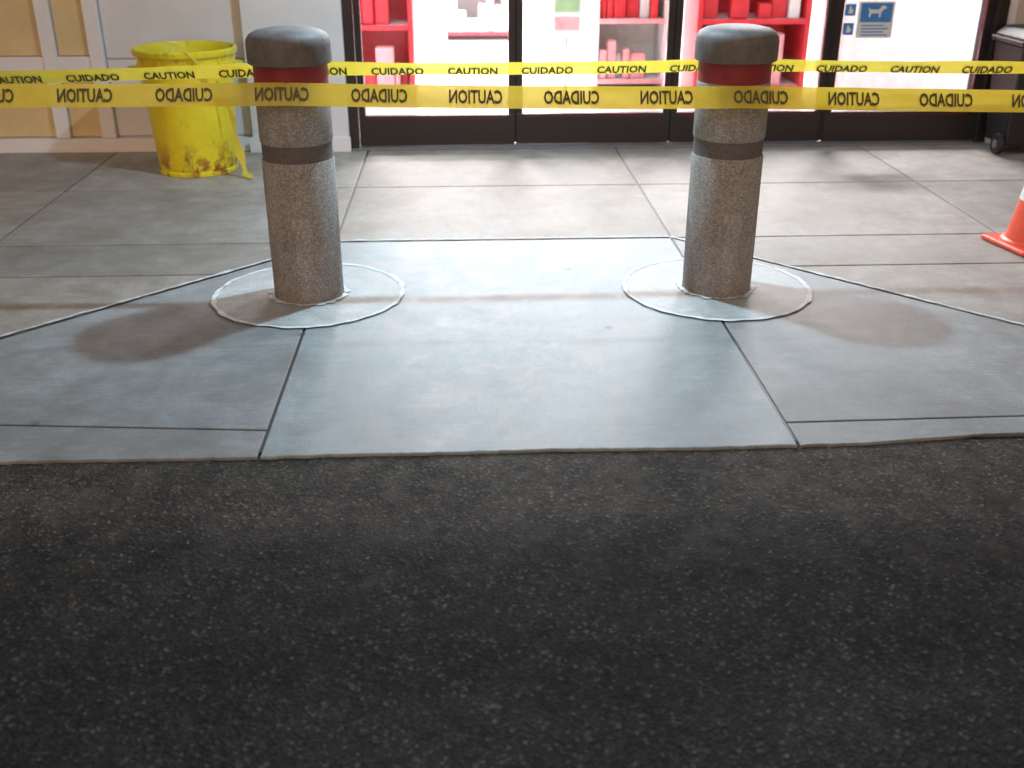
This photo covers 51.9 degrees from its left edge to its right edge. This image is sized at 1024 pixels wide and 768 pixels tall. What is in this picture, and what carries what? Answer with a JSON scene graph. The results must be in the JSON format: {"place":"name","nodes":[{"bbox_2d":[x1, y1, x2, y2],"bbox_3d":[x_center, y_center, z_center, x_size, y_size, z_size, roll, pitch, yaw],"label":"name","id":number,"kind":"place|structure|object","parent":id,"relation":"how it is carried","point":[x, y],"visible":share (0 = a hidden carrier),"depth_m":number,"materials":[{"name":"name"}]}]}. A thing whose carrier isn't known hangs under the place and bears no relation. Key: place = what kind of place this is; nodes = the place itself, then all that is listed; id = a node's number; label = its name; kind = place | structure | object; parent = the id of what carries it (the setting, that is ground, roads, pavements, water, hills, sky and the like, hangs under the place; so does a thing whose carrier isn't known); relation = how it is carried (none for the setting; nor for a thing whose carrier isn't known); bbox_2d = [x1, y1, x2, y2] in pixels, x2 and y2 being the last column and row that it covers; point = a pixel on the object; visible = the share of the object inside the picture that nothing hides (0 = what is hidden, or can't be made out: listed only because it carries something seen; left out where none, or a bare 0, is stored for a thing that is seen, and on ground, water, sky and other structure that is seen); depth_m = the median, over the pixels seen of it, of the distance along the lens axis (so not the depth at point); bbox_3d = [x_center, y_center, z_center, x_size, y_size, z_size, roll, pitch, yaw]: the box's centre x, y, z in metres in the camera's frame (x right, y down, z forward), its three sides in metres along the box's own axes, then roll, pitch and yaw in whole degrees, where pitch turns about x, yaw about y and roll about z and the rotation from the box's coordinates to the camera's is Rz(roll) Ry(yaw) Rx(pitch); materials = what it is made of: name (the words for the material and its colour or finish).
{"place":"outdoors","nodes":[
{"label":"outdoors","id":0,"kind":"place"},
{"bbox_2d":[0,436,1023,767],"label":"asphalt road","id":1,"kind":"structure","parent":0,"point":[848,662],"depth_m":2.55,"materials":[{"name":"black asphalt"}]},
{"bbox_2d":[0,238,1023,464],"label":"curb ramp","id":2,"kind":"structure","parent":1,"relation":"on","point":[493,347],"depth_m":3.79,"materials":[{"name":"concrete"}]},
{"bbox_2d":[211,263,404,327],"bbox_3d":[-0.874,-0.394,4.540,0.819,0.002,0.821,-1,25,-2],"label":"concrete patch","id":3,"kind":"object","parent":2,"relation":"on","point":[248,300],"visible":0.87,"depth_m":4.43,"materials":[{"name":"grey concrete"}]},
{"bbox_2d":[245,25,350,305],"bbox_3d":[-0.873,-0.878,4.315,0.358,1.120,0.344,-1,25,-2],"label":"bollard","id":4,"kind":"object","parent":3,"relation":"on","point":[299,175],"visible":0.95,"depth_m":4.21,"materials":[{"name":"concrete"}]},
{"bbox_2d":[0,83,1023,111],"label":"caution tape","id":5,"kind":"object","parent":4,"relation":"attached to","point":[437,96],"visible":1,"depth_m":4.07,"materials":[{"name":"yellow plastic"}]},
{"bbox_2d":[0,235,1023,336],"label":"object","id":6,"kind":"object","parent":2,"relation":"on","point":[124,300],"visible":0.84,"depth_m":4.65,"materials":[{"name":"grey concrete"}]},
{"bbox_2d":[622,258,811,320],"bbox_3d":[0.894,-0.427,4.612,0.820,0.002,0.825,-1,25,-2],"label":"concrete patch","id":7,"kind":"object","parent":2,"relation":"on","point":[775,292],"visible":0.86,"depth_m":4.51,"materials":[{"name":"grey concrete"}]},
{"bbox_2d":[675,23,779,299],"bbox_3d":[0.897,-0.912,4.388,0.343,1.120,0.346,-1,25,-2],"label":"bollard","id":8,"kind":"object","parent":7,"relation":"on","point":[725,181],"visible":0.99,"depth_m":4.28,"materials":[{"name":"concrete"}]},
{"bbox_2d":[0,145,1023,451],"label":"joint bed","id":9,"kind":"object","parent":1,"relation":"on","point":[340,231],"visible":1,"depth_m":3.97,"materials":[{"name":"grey concrete"}]},
{"bbox_2d":[414,0,822,14],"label":"back wall","id":10,"kind":"structure","parent":1,"relation":"on","point":[435,7],"depth_m":15.13,"materials":[{"name":"white paint"}]},
{"bbox_2d":[1015,0,1023,23],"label":"wall","id":11,"kind":"structure","parent":1,"relation":"on","point":[1019,19],"depth_m":7.01,"materials":[{"name":"beige paint"}]},
{"bbox_2d":[984,0,1018,143],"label":"pilaster","id":12,"kind":"object","parent":11,"relation":"attached to","point":[1012,13],"visible":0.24,"depth_m":6.94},
{"bbox_2d":[0,144,1023,338],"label":"sidewalk","id":13,"kind":"structure","parent":0,"point":[139,223],"depth_m":5.71,"materials":[{"name":"concrete"}]},
{"bbox_2d":[0,135,252,152],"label":"sill","id":14,"kind":"structure","parent":13,"relation":"on","point":[73,144],"depth_m":7.03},
{"bbox_2d":[32,0,72,137],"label":"mullion","id":15,"kind":"object","parent":14,"relation":"on","point":[48,42],"visible":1,"depth_m":6.78},
{"bbox_2d":[0,56,90,70],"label":"rail","id":16,"kind":"object","parent":15,"relation":"attached to","point":[37,63],"visible":0.55,"depth_m":6.82,"materials":[{"name":"beige wood"}]},
{"bbox_2d":[80,0,118,137],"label":"mullion","id":17,"kind":"object","parent":14,"relation":"on","point":[95,40],"visible":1,"depth_m":6.79},
{"bbox_2d":[0,0,252,137],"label":"wall","id":18,"kind":"structure","parent":14,"relation":"on","point":[110,83],"depth_m":7.04,"materials":[{"name":"grey paint"}]},
{"bbox_2d":[0,0,41,55],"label":"wall panel","id":19,"kind":"object","parent":18,"relation":"attached to","point":[19,35],"visible":1,"depth_m":6.75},
{"bbox_2d":[0,83,56,136],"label":"panel","id":20,"kind":"object","parent":18,"relation":"attached to","point":[26,121],"visible":0.6,"depth_m":6.99,"materials":[{"name":"beige wood"}]},
{"bbox_2d":[49,0,88,55],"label":"wall panel","id":21,"kind":"object","parent":18,"relation":"attached to","point":[69,26],"visible":1,"depth_m":6.76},
{"bbox_2d":[64,82,101,135],"bbox_3d":[-2.843,-1.835,6.982,0.200,0.370,0.023,-1,25,-2],"label":"panel","id":22,"kind":"object","parent":18,"relation":"attached to","point":[85,121],"visible":0.56,"depth_m":7.01,"materials":[{"name":"beige wood"}]},
{"bbox_2d":[98,0,243,57],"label":"clapboard","id":23,"kind":"object","parent":18,"relation":"attached to","point":[127,25],"visible":0.72,"depth_m":6.78,"materials":[{"name":"white paint"}]},
{"bbox_2d":[107,59,251,134],"bbox_3d":[-2.199,-1.903,6.986,0.890,0.490,0.016,-1,25,-2],"label":"clapboard","id":24,"kind":"object","parent":18,"relation":"attached to","point":[133,120],"visible":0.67,"depth_m":7.03,"materials":[{"name":"beige wood"}]},
{"bbox_2d":[128,40,243,177],"bbox_3d":[-1.968,-1.691,6.467,0.611,0.742,0.611,10,27,21],"label":"yellow trash can","id":25,"kind":"object","parent":13,"relation":"on","point":[194,142],"visible":0.81,"depth_m":6.33,"materials":[{"name":"yellow plastic"}]},
{"bbox_2d":[162,42,252,177],"bbox_3d":[-1.788,-1.615,6.223,0.436,0.789,0.091,-1,25,-2],"label":"caution tape","id":26,"kind":"object","parent":25,"relation":"hanging from","point":[239,153],"visible":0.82,"depth_m":6.33,"materials":[{"name":"yellow plastic"}]},
{"bbox_2d":[239,0,349,137],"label":"pilaster","id":27,"kind":"object","parent":13,"relation":"on","point":[325,16],"visible":0.41,"depth_m":6.71,"materials":[{"name":"white paint"}]},
{"bbox_2d":[249,137,350,152],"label":"pilaster base trim","id":28,"kind":"structure","parent":27,"relation":"attached to","point":[341,144],"depth_m":7.03,"materials":[{"name":"white paint"}]},
{"bbox_2d":[341,0,360,149],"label":"jamb","id":29,"kind":"object","parent":13,"relation":"on","point":[349,41],"visible":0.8,"depth_m":6.86,"materials":[{"name":"black metal"}]},
{"bbox_2d":[352,140,985,149],"bbox_3d":[1.093,-1.660,7.263,4.360,0.008,0.180,-1,25,-2],"label":"threshold","id":30,"kind":"object","parent":13,"relation":"on","point":[637,144],"visible":0.71,"depth_m":7.22,"materials":[{"name":"grey metal"}]},
{"bbox_2d":[359,114,514,145],"bbox_3d":[-0.506,-1.732,7.164,1.052,0.200,0.045,-1,25,-2],"label":"bottom rail","id":31,"kind":"object","parent":30,"relation":"on","point":[440,132],"visible":1,"depth_m":7.14,"materials":[{"name":"black metal"}]},
{"bbox_2d":[352,0,365,115],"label":"stile","id":32,"kind":"object","parent":31,"relation":"on","point":[357,35],"visible":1,"depth_m":6.87,"materials":[{"name":"black metal"}]},
{"bbox_2d":[359,0,463,114],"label":"pane","id":33,"kind":"object","parent":31,"relation":"on","point":[438,114],"visible":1,"depth_m":7.12,"materials":[{"name":"clear glass"}]},
{"bbox_2d":[368,117,505,119],"bbox_3d":[-0.505,-1.796,7.105,0.932,0.015,0.005,-1,25,-2],"label":"kick strip","id":34,"kind":"object","parent":31,"relation":"attached to","point":[408,118],"visible":1,"depth_m":7.10,"materials":[{"name":"black metal"}]},
{"bbox_2d":[508,0,514,114],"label":"stile","id":35,"kind":"object","parent":31,"relation":"on","point":[511,35],"visible":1,"depth_m":6.92,"materials":[{"name":"black metal"}]},
{"bbox_2d":[515,0,515,141],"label":"weather seal","id":36,"kind":"object","parent":30,"relation":"on","point":[515,61],"visible":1,"depth_m":7.00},
{"bbox_2d":[516,112,668,142],"bbox_3d":[0.552,-1.765,7.234,1.052,0.200,0.045,-1,25,-2],"label":"bottom rail","id":37,"kind":"object","parent":30,"relation":"on","point":[590,129],"visible":1,"depth_m":7.21,"materials":[{"name":"black metal"}]},
{"bbox_2d":[516,0,522,113],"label":"stile","id":38,"kind":"object","parent":37,"relation":"on","point":[519,35],"visible":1,"depth_m":6.95,"materials":[{"name":"black metal"}]},
{"bbox_2d":[525,114,660,117],"bbox_3d":[0.553,-1.829,7.176,0.932,0.015,0.005,-1,25,-2],"label":"kick strip","id":39,"kind":"object","parent":37,"relation":"attached to","point":[561,116],"visible":1,"depth_m":7.17,"materials":[{"name":"black metal"}]},
{"bbox_2d":[577,6,668,112],"bbox_3d":[0.552,-2.778,6.763,0.960,2.031,0.008,-1,25,-2],"label":"pane","id":40,"kind":"object","parent":37,"relation":"on","point":[602,112],"visible":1,"depth_m":7.19,"materials":[{"name":"clear glass"}]},
{"bbox_2d":[662,0,675,111],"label":"stile","id":41,"kind":"object","parent":37,"relation":"on","point":[670,35],"visible":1,"depth_m":6.99,"materials":[{"name":"black metal"}]},
{"bbox_2d":[668,0,676,140],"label":"weather seal","id":42,"kind":"object","parent":37,"relation":"attached to","point":[673,59],"visible":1,"depth_m":7.04,"materials":[{"name":"black rubber"}]},
{"bbox_2d":[669,110,821,141],"bbox_3d":[1.611,-1.785,7.277,1.052,0.200,0.045,-1,25,-2],"label":"bottom rail","id":43,"kind":"object","parent":30,"relation":"on","point":[795,128],"visible":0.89,"depth_m":7.26,"materials":[{"name":"black metal"}]},
{"bbox_2d":[670,0,683,111],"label":"stile","id":44,"kind":"object","parent":43,"relation":"on","point":[678,34],"visible":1,"depth_m":6.99,"materials":[{"name":"black metal"}]},
{"bbox_2d":[679,113,813,115],"bbox_3d":[1.612,-1.849,7.219,0.932,0.015,0.005,-1,25,-2],"label":"kick strip","id":45,"kind":"object","parent":43,"relation":"attached to","point":[780,114],"visible":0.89,"depth_m":7.23,"materials":[{"name":"metal"}]},
{"bbox_2d":[815,0,834,110],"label":"stile","id":46,"kind":"object","parent":43,"relation":"on","point":[829,16],"visible":0.59,"depth_m":7.04,"materials":[{"name":"black metal"}]},
{"bbox_2d":[820,111,974,140],"bbox_3d":[2.671,-1.792,7.293,1.052,0.200,0.045,-1,25,-2],"label":"bottom rail","id":47,"kind":"object","parent":30,"relation":"on","point":[898,128],"visible":0.77,"depth_m":7.28,"materials":[{"name":"black metal"}]},
{"bbox_2d":[818,0,837,139],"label":"weather seal","id":48,"kind":"object","parent":47,"relation":"attached to","point":[829,58],"visible":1,"depth_m":7.06,"materials":[{"name":"black rubber"}]},
{"bbox_2d":[824,0,844,111],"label":"stile","id":49,"kind":"object","parent":47,"relation":"on","point":[837,35],"visible":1,"depth_m":7.01,"materials":[{"name":"black metal"}]},
{"bbox_2d":[833,113,966,115],"bbox_3d":[2.672,-1.856,7.235,0.932,0.015,0.005,-1,25,-2],"label":"kick strip","id":50,"kind":"object","parent":47,"relation":"attached to","point":[872,114],"visible":1,"depth_m":7.23,"materials":[{"name":"black metal"}]},
{"bbox_2d":[971,0,987,88],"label":"pane","id":51,"kind":"object","parent":47,"relation":"on","point":[980,39],"visible":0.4,"depth_m":7.07,"materials":[{"name":"clear glass"}]},
{"bbox_2d":[855,1,895,37],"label":"door sign","id":52,"kind":"object","parent":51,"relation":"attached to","point":[875,19],"visible":1,"depth_m":6.97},
{"bbox_2d":[970,0,994,89],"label":"stile","id":53,"kind":"object","parent":47,"relation":"on","point":[984,35],"depth_m":7.05,"materials":[{"name":"black metal"}]},
{"bbox_2d":[967,0,1010,141],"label":"jamb","id":54,"kind":"object","parent":30,"relation":"on","point":[1000,15],"visible":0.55,"depth_m":7.12,"materials":[{"name":"black metal"}]},
{"bbox_2d":[981,187,1023,256],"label":"traffic cone","id":55,"kind":"object","parent":13,"relation":"on","point":[1011,238],"visible":1,"depth_m":5.10,"materials":[{"name":"orange plastic"}]},
{"bbox_2d":[985,24,1023,154],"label":"wheeled trash bin","id":56,"kind":"object","parent":13,"relation":"on","point":[1003,130],"visible":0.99,"depth_m":6.88,"materials":[{"name":"black plastic"}]},
{"bbox_2d":[366,13,865,114],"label":"floor","id":57,"kind":"structure","parent":0,"point":[432,46],"depth_m":11.29,"materials":[{"name":"tile"}]},
{"bbox_2d":[360,0,417,84],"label":"display shelf","id":58,"kind":"object","parent":57,"relation":"on","point":[388,30],"visible":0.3,"depth_m":8.73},
{"bbox_2d":[443,0,507,40],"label":"display shelf","id":59,"kind":"object","parent":57,"relation":"on","point":[475,17],"visible":0.94,"depth_m":12.40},
{"bbox_2d":[547,0,586,85],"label":"poster stand","id":60,"kind":"object","parent":57,"relation":"on","point":[567,19],"visible":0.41,"depth_m":8.61,"materials":[{"name":"grey metal"}]},
{"bbox_2d":[587,0,668,85],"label":"display shelf","id":61,"kind":"object","parent":57,"relation":"on","point":[627,30],"visible":0.95,"depth_m":9.18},
{"bbox_2d":[680,0,812,86],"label":"display shelf","id":62,"kind":"object","parent":57,"relation":"on","point":[788,21],"visible":0.38,"depth_m":8.76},
{"bbox_2d":[842,23,853,34],"bbox_3d":[2.237,-2.363,6.996,0.070,0.075,0.006,-1,25,-2],"label":"door sticker","id":63,"kind":"object","parent":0,"point":[848,28],"depth_m":6.99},
{"bbox_2d":[845,4,856,15],"bbox_3d":[2.237,-2.471,6.945,0.070,0.075,0.006,-1,25,-2],"label":"door sticker","id":64,"kind":"object","parent":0,"point":[850,9],"depth_m":6.94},
{"bbox_2d":[814,0,981,88],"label":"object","id":65,"kind":"object","parent":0,"point":[933,30],"visible":0.36,"depth_m":8.49,"materials":[{"name":"white paint"}]},
{"label":"concrete patch","id":66,"kind":"object","parent":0,"visible":0},
{"bbox_3d":[-4.379,-0.812,4.172,0.348,1.120,0.345,-1,25,-2],"label":"bollard","id":67,"kind":"object","parent":66,"relation":"on","visible":0},
{"bbox_2d":[0,59,1023,83],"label":"caution tape","id":68,"kind":"object","parent":67,"relation":"attached to","point":[241,70],"visible":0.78,"depth_m":4.35,"materials":[{"name":"yellow plastic"}]}
]}

